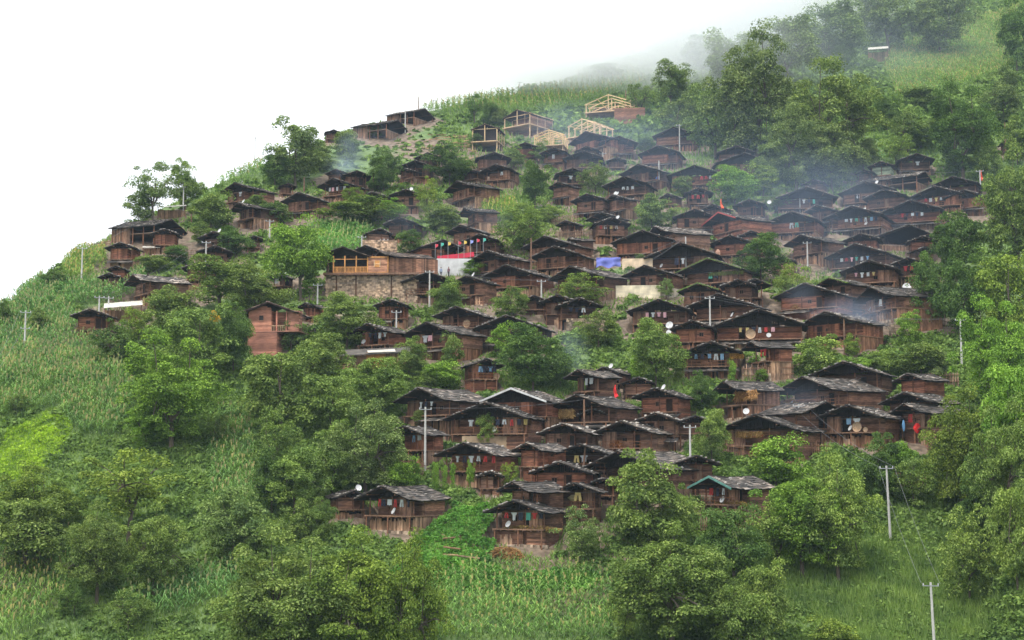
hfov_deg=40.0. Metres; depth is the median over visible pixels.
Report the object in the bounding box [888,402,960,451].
log house
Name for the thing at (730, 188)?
broadleaf tree
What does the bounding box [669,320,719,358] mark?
log house
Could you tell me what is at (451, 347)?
broadleaf tree
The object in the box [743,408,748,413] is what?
satellite dish
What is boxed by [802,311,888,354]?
log house
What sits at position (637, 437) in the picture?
door
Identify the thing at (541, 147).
bush
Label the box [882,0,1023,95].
maize field
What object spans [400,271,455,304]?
log house
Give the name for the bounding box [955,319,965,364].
utility pole
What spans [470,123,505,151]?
unfinished house
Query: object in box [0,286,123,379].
maize field
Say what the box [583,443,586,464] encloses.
utility pole
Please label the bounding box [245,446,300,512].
broadleaf tree
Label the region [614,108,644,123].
log wall
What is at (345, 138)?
broadleaf tree
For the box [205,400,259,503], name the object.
maize field
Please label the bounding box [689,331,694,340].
door
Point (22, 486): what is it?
broadleaf tree
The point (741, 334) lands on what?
door
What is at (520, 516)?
garment
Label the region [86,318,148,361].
broadleaf tree
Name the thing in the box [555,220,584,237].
log hut
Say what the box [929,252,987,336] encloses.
broadleaf tree
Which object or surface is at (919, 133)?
broadleaf tree
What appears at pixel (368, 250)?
log house
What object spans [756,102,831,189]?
broadleaf tree
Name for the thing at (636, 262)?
terrace wall
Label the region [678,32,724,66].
broadleaf tree
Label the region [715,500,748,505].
straw heap
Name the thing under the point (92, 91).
sky
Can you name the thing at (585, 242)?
log hut
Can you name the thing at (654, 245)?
door
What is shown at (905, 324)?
broadleaf tree
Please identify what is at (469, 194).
log house
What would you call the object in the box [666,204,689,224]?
broadleaf tree
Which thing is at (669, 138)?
log house
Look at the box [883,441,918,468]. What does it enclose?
bush
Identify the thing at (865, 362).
bush
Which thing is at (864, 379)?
door
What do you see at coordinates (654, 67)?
grass
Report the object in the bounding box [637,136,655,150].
bush
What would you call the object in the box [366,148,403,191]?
broadleaf tree
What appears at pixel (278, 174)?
broadleaf tree
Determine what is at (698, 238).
log house
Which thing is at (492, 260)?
log house
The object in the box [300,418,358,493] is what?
broadleaf tree
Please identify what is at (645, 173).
log house
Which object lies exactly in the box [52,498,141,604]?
broadleaf tree
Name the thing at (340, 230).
bean patch
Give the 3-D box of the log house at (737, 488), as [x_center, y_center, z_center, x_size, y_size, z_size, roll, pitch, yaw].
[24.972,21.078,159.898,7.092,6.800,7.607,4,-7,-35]
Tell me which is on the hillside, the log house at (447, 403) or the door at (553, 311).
the log house at (447, 403)
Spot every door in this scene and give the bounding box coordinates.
[96,318,100,328]
[305,202,308,209]
[359,178,362,185]
[373,335,377,343]
[394,308,399,317]
[411,437,416,449]
[432,250,435,258]
[432,403,435,414]
[470,285,473,294]
[484,262,487,270]
[511,277,514,285]
[529,493,533,500]
[546,259,550,267]
[551,304,555,313]
[564,475,571,485]
[570,435,574,445]
[570,493,577,507]
[578,310,582,318]
[605,226,609,234]
[635,435,639,447]
[641,277,644,284]
[653,243,657,251]
[666,399,671,410]
[674,314,678,322]
[684,219,688,226]
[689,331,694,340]
[697,466,701,478]
[719,355,724,365]
[722,309,726,317]
[730,288,734,297]
[739,330,744,338]
[781,432,786,444]
[817,297,821,306]
[817,326,821,336]
[824,418,828,427]
[829,393,833,403]
[843,420,848,431]
[850,259,854,266]
[861,377,866,382]
[885,199,888,206]
[920,415,924,426]
[968,199,972,206]
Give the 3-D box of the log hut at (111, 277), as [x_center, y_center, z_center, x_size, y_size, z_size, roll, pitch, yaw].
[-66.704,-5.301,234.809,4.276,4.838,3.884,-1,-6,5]
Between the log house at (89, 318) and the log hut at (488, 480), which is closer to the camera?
the log hut at (488, 480)
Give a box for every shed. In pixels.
[104,300,142,321]
[143,246,159,254]
[157,205,185,218]
[340,347,410,368]
[868,46,887,61]
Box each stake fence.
[86,240,109,246]
[183,248,197,257]
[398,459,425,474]
[551,214,578,224]
[555,228,593,238]
[700,507,759,532]
[723,441,745,455]
[742,363,793,379]
[812,443,830,455]
[928,370,959,384]
[943,314,955,326]
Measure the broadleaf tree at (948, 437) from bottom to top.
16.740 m
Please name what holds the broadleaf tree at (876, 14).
on the hillside
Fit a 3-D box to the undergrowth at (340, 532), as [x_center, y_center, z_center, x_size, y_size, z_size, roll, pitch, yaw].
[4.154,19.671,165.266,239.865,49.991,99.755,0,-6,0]
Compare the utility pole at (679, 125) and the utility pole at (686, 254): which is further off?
the utility pole at (679, 125)
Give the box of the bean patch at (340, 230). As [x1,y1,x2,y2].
[322,223,367,236]
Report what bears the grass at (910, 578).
on the hillside
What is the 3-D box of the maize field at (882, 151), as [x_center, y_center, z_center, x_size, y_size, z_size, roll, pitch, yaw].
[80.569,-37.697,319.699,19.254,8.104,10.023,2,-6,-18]
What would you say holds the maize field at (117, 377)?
on the hillside
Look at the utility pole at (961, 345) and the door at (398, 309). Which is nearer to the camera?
the utility pole at (961, 345)
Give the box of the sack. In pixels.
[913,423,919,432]
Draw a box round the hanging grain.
[558,409,575,418]
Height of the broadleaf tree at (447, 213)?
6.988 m
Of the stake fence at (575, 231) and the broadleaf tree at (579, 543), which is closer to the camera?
the broadleaf tree at (579, 543)
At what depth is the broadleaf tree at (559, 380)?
194.01 m
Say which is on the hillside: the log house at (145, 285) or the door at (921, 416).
the log house at (145, 285)
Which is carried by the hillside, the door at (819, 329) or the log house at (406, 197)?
the log house at (406, 197)
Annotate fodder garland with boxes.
[708,270,744,276]
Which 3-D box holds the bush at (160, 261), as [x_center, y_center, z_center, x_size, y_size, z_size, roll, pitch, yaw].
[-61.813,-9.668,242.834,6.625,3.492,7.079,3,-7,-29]
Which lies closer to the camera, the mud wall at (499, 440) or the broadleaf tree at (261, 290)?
the mud wall at (499, 440)
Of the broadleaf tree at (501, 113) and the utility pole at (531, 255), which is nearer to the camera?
the utility pole at (531, 255)
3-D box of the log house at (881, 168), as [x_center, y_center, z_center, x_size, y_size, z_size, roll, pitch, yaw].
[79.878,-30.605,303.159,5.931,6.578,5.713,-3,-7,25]
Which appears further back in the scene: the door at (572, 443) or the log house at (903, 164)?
the log house at (903, 164)
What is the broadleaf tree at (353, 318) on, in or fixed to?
on the hillside
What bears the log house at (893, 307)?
on the hillside
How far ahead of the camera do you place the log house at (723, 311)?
217.70 m
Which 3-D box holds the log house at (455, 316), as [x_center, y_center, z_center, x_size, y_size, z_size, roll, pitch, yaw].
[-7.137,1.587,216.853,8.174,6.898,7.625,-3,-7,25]
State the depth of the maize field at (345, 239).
262.58 m
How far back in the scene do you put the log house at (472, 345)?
206.44 m
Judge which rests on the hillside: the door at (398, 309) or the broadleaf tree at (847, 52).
the broadleaf tree at (847, 52)
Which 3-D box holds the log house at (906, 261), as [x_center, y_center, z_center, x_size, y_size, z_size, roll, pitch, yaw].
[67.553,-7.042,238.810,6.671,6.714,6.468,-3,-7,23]
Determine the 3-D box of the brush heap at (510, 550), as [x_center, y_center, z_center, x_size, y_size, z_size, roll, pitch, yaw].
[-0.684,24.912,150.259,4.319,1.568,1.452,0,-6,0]
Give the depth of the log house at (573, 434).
174.34 m
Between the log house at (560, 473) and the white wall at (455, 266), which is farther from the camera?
the white wall at (455, 266)
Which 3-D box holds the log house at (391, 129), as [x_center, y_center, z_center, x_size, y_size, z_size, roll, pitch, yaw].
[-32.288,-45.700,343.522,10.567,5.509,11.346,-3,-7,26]
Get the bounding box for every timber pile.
[421,134,500,154]
[442,534,479,558]
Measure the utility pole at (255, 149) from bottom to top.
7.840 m
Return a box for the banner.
[437,252,473,258]
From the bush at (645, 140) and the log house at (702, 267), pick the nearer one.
the log house at (702, 267)
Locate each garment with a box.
[518,513,522,520]
[526,513,530,519]
[574,455,578,462]
[574,492,581,500]
[846,418,850,424]
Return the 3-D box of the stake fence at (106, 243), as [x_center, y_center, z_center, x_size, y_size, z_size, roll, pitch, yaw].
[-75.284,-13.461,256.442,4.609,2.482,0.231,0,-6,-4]
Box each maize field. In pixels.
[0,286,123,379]
[0,335,136,436]
[0,522,76,634]
[11,260,150,307]
[59,241,108,277]
[112,544,254,613]
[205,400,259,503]
[216,156,264,182]
[305,213,374,249]
[411,549,616,638]
[422,62,647,115]
[481,193,520,219]
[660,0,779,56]
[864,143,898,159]
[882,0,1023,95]
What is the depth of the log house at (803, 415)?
180.03 m
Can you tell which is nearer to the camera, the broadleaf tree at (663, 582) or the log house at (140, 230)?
the broadleaf tree at (663, 582)
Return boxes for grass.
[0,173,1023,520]
[442,14,1023,205]
[712,408,1023,639]
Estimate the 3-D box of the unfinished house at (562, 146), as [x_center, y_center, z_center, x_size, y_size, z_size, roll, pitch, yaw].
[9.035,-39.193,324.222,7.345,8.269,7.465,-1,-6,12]
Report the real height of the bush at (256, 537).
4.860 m
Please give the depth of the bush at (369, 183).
294.28 m
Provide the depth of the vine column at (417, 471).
166.14 m
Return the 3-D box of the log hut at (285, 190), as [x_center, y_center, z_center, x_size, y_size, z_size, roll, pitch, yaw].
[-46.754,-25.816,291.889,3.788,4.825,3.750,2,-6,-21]
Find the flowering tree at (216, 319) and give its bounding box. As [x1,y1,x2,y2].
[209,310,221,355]
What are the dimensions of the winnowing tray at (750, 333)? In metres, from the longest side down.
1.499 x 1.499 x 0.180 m
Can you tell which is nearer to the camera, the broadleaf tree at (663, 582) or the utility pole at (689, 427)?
the broadleaf tree at (663, 582)
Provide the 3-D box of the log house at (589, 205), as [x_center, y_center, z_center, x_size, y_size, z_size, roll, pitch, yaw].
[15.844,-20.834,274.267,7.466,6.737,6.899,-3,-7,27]
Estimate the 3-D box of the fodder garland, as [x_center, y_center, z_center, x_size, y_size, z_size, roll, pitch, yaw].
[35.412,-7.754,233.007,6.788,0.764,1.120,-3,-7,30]
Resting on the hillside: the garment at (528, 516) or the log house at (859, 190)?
the log house at (859, 190)
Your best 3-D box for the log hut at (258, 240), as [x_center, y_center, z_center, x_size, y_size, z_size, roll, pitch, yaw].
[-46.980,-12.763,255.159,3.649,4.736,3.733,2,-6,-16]
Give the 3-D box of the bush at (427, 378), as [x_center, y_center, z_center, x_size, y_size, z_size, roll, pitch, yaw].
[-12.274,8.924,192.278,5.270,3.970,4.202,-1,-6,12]
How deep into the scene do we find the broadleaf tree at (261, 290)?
217.06 m
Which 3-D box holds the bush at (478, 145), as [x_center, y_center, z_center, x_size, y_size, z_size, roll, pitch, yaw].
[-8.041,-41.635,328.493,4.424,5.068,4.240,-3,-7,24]
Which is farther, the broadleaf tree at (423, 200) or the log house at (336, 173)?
the log house at (336, 173)
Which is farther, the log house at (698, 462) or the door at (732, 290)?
the door at (732, 290)
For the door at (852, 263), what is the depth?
246.36 m
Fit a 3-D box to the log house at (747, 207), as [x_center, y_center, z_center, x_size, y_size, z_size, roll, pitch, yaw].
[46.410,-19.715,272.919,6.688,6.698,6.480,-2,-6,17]
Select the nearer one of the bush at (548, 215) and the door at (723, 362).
the door at (723, 362)
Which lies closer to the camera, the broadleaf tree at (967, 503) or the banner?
the broadleaf tree at (967, 503)
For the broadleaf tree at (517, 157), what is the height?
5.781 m
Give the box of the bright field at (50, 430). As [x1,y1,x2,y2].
[0,407,72,479]
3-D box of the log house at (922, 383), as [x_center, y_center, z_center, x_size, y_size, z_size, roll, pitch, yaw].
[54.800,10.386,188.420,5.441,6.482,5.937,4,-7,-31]
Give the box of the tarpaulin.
[596,257,620,267]
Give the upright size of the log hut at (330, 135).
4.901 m
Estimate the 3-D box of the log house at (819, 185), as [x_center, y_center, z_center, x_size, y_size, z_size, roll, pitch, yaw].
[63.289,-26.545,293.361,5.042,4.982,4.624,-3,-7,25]
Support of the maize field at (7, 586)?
on the hillside
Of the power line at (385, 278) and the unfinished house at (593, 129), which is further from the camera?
the unfinished house at (593, 129)
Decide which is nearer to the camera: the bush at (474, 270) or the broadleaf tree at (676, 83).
the bush at (474, 270)
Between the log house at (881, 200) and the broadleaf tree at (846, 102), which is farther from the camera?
the broadleaf tree at (846, 102)
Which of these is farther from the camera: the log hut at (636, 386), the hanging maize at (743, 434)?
the log hut at (636, 386)
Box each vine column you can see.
[412,463,420,481]
[431,461,439,489]
[441,465,447,488]
[449,463,455,487]
[465,459,475,486]
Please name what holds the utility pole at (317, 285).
on the hillside
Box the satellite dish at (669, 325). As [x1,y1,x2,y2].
[666,322,672,328]
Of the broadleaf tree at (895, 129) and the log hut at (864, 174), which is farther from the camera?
the broadleaf tree at (895, 129)
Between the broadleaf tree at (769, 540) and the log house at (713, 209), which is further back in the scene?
the log house at (713, 209)
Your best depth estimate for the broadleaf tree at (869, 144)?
305.83 m
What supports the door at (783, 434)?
in the log house at (774, 426)
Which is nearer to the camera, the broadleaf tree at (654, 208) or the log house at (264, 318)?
the log house at (264, 318)
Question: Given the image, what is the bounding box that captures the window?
[374,260,379,266]
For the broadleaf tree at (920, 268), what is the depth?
215.14 m
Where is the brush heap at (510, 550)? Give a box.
[488,546,524,560]
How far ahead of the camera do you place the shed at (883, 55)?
445.21 m
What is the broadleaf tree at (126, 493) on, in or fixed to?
on the hillside
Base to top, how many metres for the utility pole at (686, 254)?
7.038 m
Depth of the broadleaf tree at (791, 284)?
224.76 m
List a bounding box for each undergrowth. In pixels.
[0,110,1023,343]
[0,322,1023,639]
[520,0,1023,133]
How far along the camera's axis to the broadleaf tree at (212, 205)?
264.01 m
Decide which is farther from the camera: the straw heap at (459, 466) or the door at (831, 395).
the door at (831, 395)
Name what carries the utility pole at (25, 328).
on the hillside
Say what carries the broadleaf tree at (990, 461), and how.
on the hillside
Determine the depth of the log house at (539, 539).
154.22 m
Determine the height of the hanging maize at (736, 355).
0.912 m
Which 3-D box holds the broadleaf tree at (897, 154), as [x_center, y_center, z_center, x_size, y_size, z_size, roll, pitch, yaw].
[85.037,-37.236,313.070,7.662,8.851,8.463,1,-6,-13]
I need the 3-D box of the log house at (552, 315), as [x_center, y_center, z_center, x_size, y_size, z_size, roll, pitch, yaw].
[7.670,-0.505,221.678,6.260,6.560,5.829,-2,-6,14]
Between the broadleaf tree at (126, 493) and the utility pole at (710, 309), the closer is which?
the broadleaf tree at (126, 493)
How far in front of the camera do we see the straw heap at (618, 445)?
175.37 m
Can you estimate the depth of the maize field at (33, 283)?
230.94 m
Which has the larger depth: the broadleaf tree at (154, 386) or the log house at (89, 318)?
the log house at (89, 318)
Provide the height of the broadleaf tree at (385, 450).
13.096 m
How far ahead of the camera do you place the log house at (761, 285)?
226.69 m
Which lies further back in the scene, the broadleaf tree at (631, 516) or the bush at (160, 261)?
the bush at (160, 261)
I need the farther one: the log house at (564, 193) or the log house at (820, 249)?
the log house at (564, 193)
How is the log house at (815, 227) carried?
on the hillside
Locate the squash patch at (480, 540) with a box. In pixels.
[390,500,601,590]
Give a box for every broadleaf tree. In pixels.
[0,298,17,325]
[0,459,92,532]
[0,491,69,576]
[16,509,71,562]
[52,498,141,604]
[77,447,186,541]
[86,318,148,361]
[114,325,237,447]
[118,306,155,343]
[119,498,195,598]
[121,186,154,222]
[122,160,179,219]
[123,397,168,446]
[142,284,211,340]
[159,302,242,373]
[161,157,208,209]
[185,189,235,231]
[187,253,256,308]
[191,484,270,559]
[206,519,363,639]
[213,300,255,370]
[216,225,256,257]
[218,261,297,308]
[222,569,291,639]
[234,346,327,433]
[241,404,302,459]
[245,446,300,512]
[259,147,295,185]
[260,212,334,300]
[261,446,334,513]
[263,115,331,185]
[275,306,307,349]
[284,332,357,383]
[294,366,366,435]
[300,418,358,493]
[303,523,418,639]
[306,146,341,170]
[307,497,338,538]
[311,291,387,348]
[313,194,401,221]
[316,397,413,492]
[329,129,359,159]
[338,356,410,411]
[361,525,457,639]
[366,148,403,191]
[381,335,431,380]
[385,448,424,485]
[394,229,425,253]
[413,175,447,216]
[420,140,476,185]
[420,203,460,231]
[425,277,467,315]
[439,330,464,377]
[460,92,486,122]
[480,99,498,125]
[486,320,515,357]
[487,107,510,127]
[488,208,555,254]
[488,285,529,317]
[491,322,577,390]
[499,201,537,220]
[505,144,527,167]
[520,159,553,208]
[547,361,571,387]
[548,504,607,561]
[555,272,613,303]
[572,308,618,347]
[575,160,611,194]
[586,62,623,79]
[605,447,705,545]
[605,588,641,639]
[608,517,735,639]
[625,82,659,110]
[625,317,690,387]
[633,193,676,227]
[645,482,693,544]
[650,58,700,103]
[651,91,704,136]
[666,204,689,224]
[676,556,749,639]
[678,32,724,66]
[681,82,737,159]
[688,369,718,409]
[691,408,733,458]
[693,501,773,581]
[698,18,806,156]
[702,26,761,84]
[704,589,778,639]
[706,164,760,204]
[728,232,791,280]
[736,556,789,639]
[743,160,779,195]
[747,499,800,573]
[748,135,797,181]
[748,457,855,577]
[749,430,810,493]
[751,13,824,76]
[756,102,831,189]
[769,52,892,164]
[772,262,817,299]
[791,119,871,190]
[792,334,842,374]
[796,0,871,58]
[798,442,887,579]
[824,33,857,68]
[847,431,913,498]
[850,138,885,171]
[851,0,923,53]
[871,95,902,129]
[877,132,916,171]
[886,103,929,155]
[889,115,935,148]
[889,454,940,506]
[890,340,955,377]
[894,309,925,345]
[897,85,948,106]
[903,0,984,51]
[905,250,957,321]
[918,382,1003,500]
[925,209,992,281]
[928,74,1007,177]
[928,348,953,379]
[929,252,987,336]
[936,502,1002,600]
[945,290,1023,414]
[956,454,1004,552]
[957,388,1023,531]
[968,137,1003,179]
[972,142,1023,267]
[973,249,1023,337]
[975,57,1023,121]
[978,361,1023,468]
[979,478,1023,589]
[993,0,1023,72]
[997,114,1023,164]
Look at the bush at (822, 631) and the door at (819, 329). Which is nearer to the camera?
the bush at (822, 631)
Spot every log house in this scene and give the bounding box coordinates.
[69,308,120,340]
[104,242,144,268]
[108,219,186,244]
[124,274,190,307]
[149,228,182,254]
[181,262,217,290]
[195,245,232,264]
[197,231,236,261]
[219,182,277,208]
[230,202,280,229]
[239,301,312,355]
[280,192,332,219]
[317,178,368,202]
[321,246,437,302]
[325,168,347,180]
[340,170,371,191]
[346,245,382,256]
[349,323,405,355]
[351,119,407,139]
[353,485,451,535]
[362,228,392,245]
[365,191,400,216]
[372,299,412,329]
[382,217,425,243]
[384,108,435,125]
[389,189,419,213]
[390,425,449,465]
[393,387,484,441]
[396,168,423,183]
[398,160,435,183]
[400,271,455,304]
[401,321,488,361]
[405,239,465,258]
[414,152,438,170]
[431,306,495,332]
[431,442,523,494]
[441,401,548,448]
[443,180,502,207]
[444,224,493,252]
[449,275,501,305]
[459,207,499,232]
[460,233,505,258]
[460,358,505,392]
[463,169,486,184]
[467,250,533,280]
[472,314,557,353]
[473,151,511,170]
[476,387,566,442]
[479,164,521,187]
[480,499,569,549]
[482,264,553,296]
[495,480,570,538]
[510,142,539,163]
[510,441,572,481]
[520,235,594,266]
[525,460,600,511]
[529,246,595,275]
[535,423,602,453]
[538,147,569,169]
[539,294,575,329]
[547,182,582,205]
[547,265,630,301]
[550,394,643,438]
[550,443,612,480]
[553,168,587,190]
[554,297,602,330]
[557,482,607,526]
[562,150,605,174]
[562,369,622,406]
[568,131,628,159]
[569,193,610,218]
[574,146,604,166]
[582,449,713,508]
[585,212,631,239]
[589,217,630,243]
[594,420,673,451]
[595,366,631,398]
[598,136,637,159]
[601,176,657,202]
[606,194,639,219]
[610,229,675,260]
[619,164,671,190]
[622,264,687,298]
[626,299,696,346]
[631,387,695,422]
[632,411,686,451]
[637,145,686,169]
[644,242,725,278]
[646,225,713,257]
[651,127,698,150]
[667,164,722,191]
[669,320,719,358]
[672,209,713,232]
[673,455,721,495]
[674,257,763,291]
[676,282,725,318]
[678,415,707,449]
[681,340,744,379]
[682,187,713,210]
[685,293,772,338]
[687,475,774,527]
[701,204,732,214]
[701,211,774,239]
[710,235,755,264]
[711,152,758,179]
[712,308,808,351]
[712,380,783,429]
[714,145,755,168]
[719,279,756,306]
[722,413,825,464]
[732,199,769,218]
[732,278,771,306]
[736,230,770,254]
[740,340,795,380]
[758,400,837,450]
[771,211,827,240]
[772,282,856,319]
[773,186,837,215]
[779,376,888,431]
[783,234,848,268]
[801,179,828,191]
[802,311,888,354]
[803,205,839,234]
[807,360,897,400]
[815,276,870,315]
[815,404,904,448]
[820,205,893,244]
[824,243,902,272]
[837,181,898,209]
[839,260,903,286]
[842,233,883,255]
[854,286,942,330]
[858,171,931,191]
[860,224,931,254]
[861,189,916,213]
[867,161,898,184]
[878,391,959,442]
[880,199,948,231]
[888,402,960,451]
[889,256,928,287]
[892,373,949,402]
[894,153,934,175]
[904,235,937,262]
[910,185,965,215]
[927,176,982,196]
[942,189,987,215]
[997,139,1021,155]
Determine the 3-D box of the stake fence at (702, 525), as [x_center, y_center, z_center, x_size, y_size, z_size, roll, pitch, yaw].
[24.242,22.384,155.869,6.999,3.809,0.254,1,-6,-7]
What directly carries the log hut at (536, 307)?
on the hillside
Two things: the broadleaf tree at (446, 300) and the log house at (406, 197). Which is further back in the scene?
the log house at (406, 197)
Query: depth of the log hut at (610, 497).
163.18 m
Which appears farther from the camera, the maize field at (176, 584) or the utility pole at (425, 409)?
the utility pole at (425, 409)
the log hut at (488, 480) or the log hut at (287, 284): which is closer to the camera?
the log hut at (488, 480)
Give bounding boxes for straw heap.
[454,462,465,472]
[503,525,561,531]
[609,440,623,449]
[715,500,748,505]
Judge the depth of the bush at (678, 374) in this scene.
196.13 m
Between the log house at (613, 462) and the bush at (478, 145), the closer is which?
the log house at (613, 462)
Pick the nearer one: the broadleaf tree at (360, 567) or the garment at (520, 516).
the broadleaf tree at (360, 567)
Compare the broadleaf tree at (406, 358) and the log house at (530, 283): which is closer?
the broadleaf tree at (406, 358)
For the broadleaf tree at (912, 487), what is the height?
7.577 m
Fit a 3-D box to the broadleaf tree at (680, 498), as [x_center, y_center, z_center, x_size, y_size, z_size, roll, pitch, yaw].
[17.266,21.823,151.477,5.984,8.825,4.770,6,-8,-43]
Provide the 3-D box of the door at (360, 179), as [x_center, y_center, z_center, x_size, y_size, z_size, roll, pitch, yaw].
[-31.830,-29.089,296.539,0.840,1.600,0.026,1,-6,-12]
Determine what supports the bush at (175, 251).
on the hillside
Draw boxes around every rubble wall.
[566,318,604,331]
[889,323,911,337]
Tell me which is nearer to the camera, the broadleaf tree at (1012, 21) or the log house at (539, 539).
the log house at (539, 539)
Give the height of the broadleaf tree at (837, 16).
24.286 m
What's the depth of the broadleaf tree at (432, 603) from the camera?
127.52 m
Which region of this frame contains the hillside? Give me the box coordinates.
[0,0,1023,639]
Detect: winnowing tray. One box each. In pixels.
[463,320,469,326]
[746,329,755,338]
[852,422,861,431]
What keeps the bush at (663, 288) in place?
on the hillside
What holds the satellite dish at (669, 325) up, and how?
attached to the log house at (678, 316)
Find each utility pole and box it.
[20,310,30,350]
[78,247,86,276]
[94,296,103,311]
[180,183,183,215]
[254,137,258,167]
[313,283,321,303]
[419,407,431,470]
[425,270,433,306]
[530,238,531,269]
[583,399,584,426]
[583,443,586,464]
[676,124,682,150]
[684,425,695,455]
[685,236,686,266]
[705,296,714,325]
[843,318,845,354]
[879,466,892,539]
[922,582,938,639]
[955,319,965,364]
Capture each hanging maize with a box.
[728,353,744,358]
[732,390,757,402]
[735,431,763,438]
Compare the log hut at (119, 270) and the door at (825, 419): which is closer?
the door at (825, 419)
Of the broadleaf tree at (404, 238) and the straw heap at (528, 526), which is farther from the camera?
the broadleaf tree at (404, 238)
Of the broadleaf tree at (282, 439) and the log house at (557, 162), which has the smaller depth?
the broadleaf tree at (282, 439)
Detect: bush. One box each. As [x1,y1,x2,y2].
[4,393,30,412]
[21,307,53,329]
[36,269,75,285]
[51,578,90,615]
[92,586,156,629]
[132,255,173,271]
[160,244,188,264]
[189,221,220,245]
[202,414,235,446]
[234,513,270,544]
[242,193,267,204]
[259,202,295,221]
[272,498,314,538]
[341,184,363,202]
[365,178,391,191]
[368,124,382,137]
[369,197,408,219]
[402,370,442,389]
[410,409,423,425]
[420,358,462,388]
[460,259,485,275]
[467,133,483,150]
[475,412,498,442]
[497,462,518,482]
[527,139,549,162]
[534,204,572,222]
[627,352,645,377]
[634,253,644,257]
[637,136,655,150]
[656,278,673,299]
[670,175,693,196]
[673,359,684,381]
[727,359,736,380]
[752,368,767,381]
[760,194,791,212]
[802,613,861,639]
[841,333,860,354]
[844,355,873,373]
[864,348,902,372]
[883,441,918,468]
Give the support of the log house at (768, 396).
on the hillside
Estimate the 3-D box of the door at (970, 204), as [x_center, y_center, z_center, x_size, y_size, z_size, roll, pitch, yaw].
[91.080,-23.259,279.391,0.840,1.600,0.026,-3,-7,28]
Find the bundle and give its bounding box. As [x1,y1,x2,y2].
[568,495,577,500]
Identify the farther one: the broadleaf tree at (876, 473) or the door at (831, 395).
the door at (831, 395)
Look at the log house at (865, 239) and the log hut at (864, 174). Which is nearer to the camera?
the log house at (865, 239)
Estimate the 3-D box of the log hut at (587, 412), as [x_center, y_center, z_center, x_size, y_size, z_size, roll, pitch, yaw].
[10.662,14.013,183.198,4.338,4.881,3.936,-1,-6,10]
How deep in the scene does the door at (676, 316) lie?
217.20 m
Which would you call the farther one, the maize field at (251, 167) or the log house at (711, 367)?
the maize field at (251, 167)
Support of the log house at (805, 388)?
on the hillside
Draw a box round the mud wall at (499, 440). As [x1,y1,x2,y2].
[462,436,515,447]
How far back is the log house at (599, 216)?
262.00 m
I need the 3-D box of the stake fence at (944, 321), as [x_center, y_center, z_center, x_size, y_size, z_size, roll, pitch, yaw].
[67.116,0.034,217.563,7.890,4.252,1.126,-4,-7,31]
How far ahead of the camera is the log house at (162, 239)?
252.45 m
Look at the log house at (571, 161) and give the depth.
310.54 m
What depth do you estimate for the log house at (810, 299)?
220.41 m
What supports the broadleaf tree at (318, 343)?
on the hillside
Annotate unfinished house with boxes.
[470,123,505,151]
[502,109,554,137]
[533,129,568,160]
[567,118,613,142]
[584,94,632,118]
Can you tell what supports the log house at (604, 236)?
on the hillside
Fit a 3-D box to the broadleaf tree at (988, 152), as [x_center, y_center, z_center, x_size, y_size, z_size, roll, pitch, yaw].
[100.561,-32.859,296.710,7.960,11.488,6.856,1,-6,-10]
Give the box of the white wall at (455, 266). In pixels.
[437,258,473,276]
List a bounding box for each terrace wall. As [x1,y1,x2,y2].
[362,240,396,253]
[622,258,652,269]
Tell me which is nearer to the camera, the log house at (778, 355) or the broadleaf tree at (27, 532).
the broadleaf tree at (27, 532)
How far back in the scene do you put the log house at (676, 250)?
241.93 m
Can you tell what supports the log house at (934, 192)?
on the hillside
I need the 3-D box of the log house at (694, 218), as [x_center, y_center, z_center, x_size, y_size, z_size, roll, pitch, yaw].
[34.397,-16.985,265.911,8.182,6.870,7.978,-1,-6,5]
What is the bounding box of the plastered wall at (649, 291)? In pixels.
[616,285,659,298]
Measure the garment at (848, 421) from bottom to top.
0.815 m
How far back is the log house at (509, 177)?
298.11 m
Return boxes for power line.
[103,242,207,296]
[332,271,432,283]
[537,280,694,296]
[705,297,903,318]
[792,405,887,463]
[878,466,939,582]
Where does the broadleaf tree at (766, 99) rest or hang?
on the hillside
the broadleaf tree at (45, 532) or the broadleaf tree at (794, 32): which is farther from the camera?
the broadleaf tree at (794, 32)
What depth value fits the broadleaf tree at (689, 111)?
335.09 m
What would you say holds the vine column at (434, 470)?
on the hillside
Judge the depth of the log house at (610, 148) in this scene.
322.44 m
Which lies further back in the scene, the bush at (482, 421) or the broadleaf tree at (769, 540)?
the bush at (482, 421)
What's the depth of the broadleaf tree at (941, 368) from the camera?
195.62 m
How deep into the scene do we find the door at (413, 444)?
174.27 m
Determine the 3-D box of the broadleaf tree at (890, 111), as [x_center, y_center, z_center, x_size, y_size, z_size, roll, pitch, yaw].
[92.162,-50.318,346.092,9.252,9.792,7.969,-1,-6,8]
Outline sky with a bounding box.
[0,0,735,299]
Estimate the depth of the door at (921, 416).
177.84 m
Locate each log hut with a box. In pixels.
[96,272,127,290]
[106,265,130,280]
[246,235,262,252]
[269,275,296,290]
[276,183,297,197]
[296,302,326,322]
[323,129,339,142]
[325,489,365,519]
[475,470,504,497]
[524,295,545,320]
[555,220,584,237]
[567,237,595,255]
[575,408,605,421]
[588,477,617,504]
[606,157,626,171]
[620,376,656,400]
[659,193,683,208]
[679,352,708,376]
[772,256,798,275]
[855,169,877,183]
[907,246,931,259]
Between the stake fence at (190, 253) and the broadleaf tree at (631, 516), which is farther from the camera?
the stake fence at (190, 253)
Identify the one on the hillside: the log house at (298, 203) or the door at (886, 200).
the log house at (298, 203)

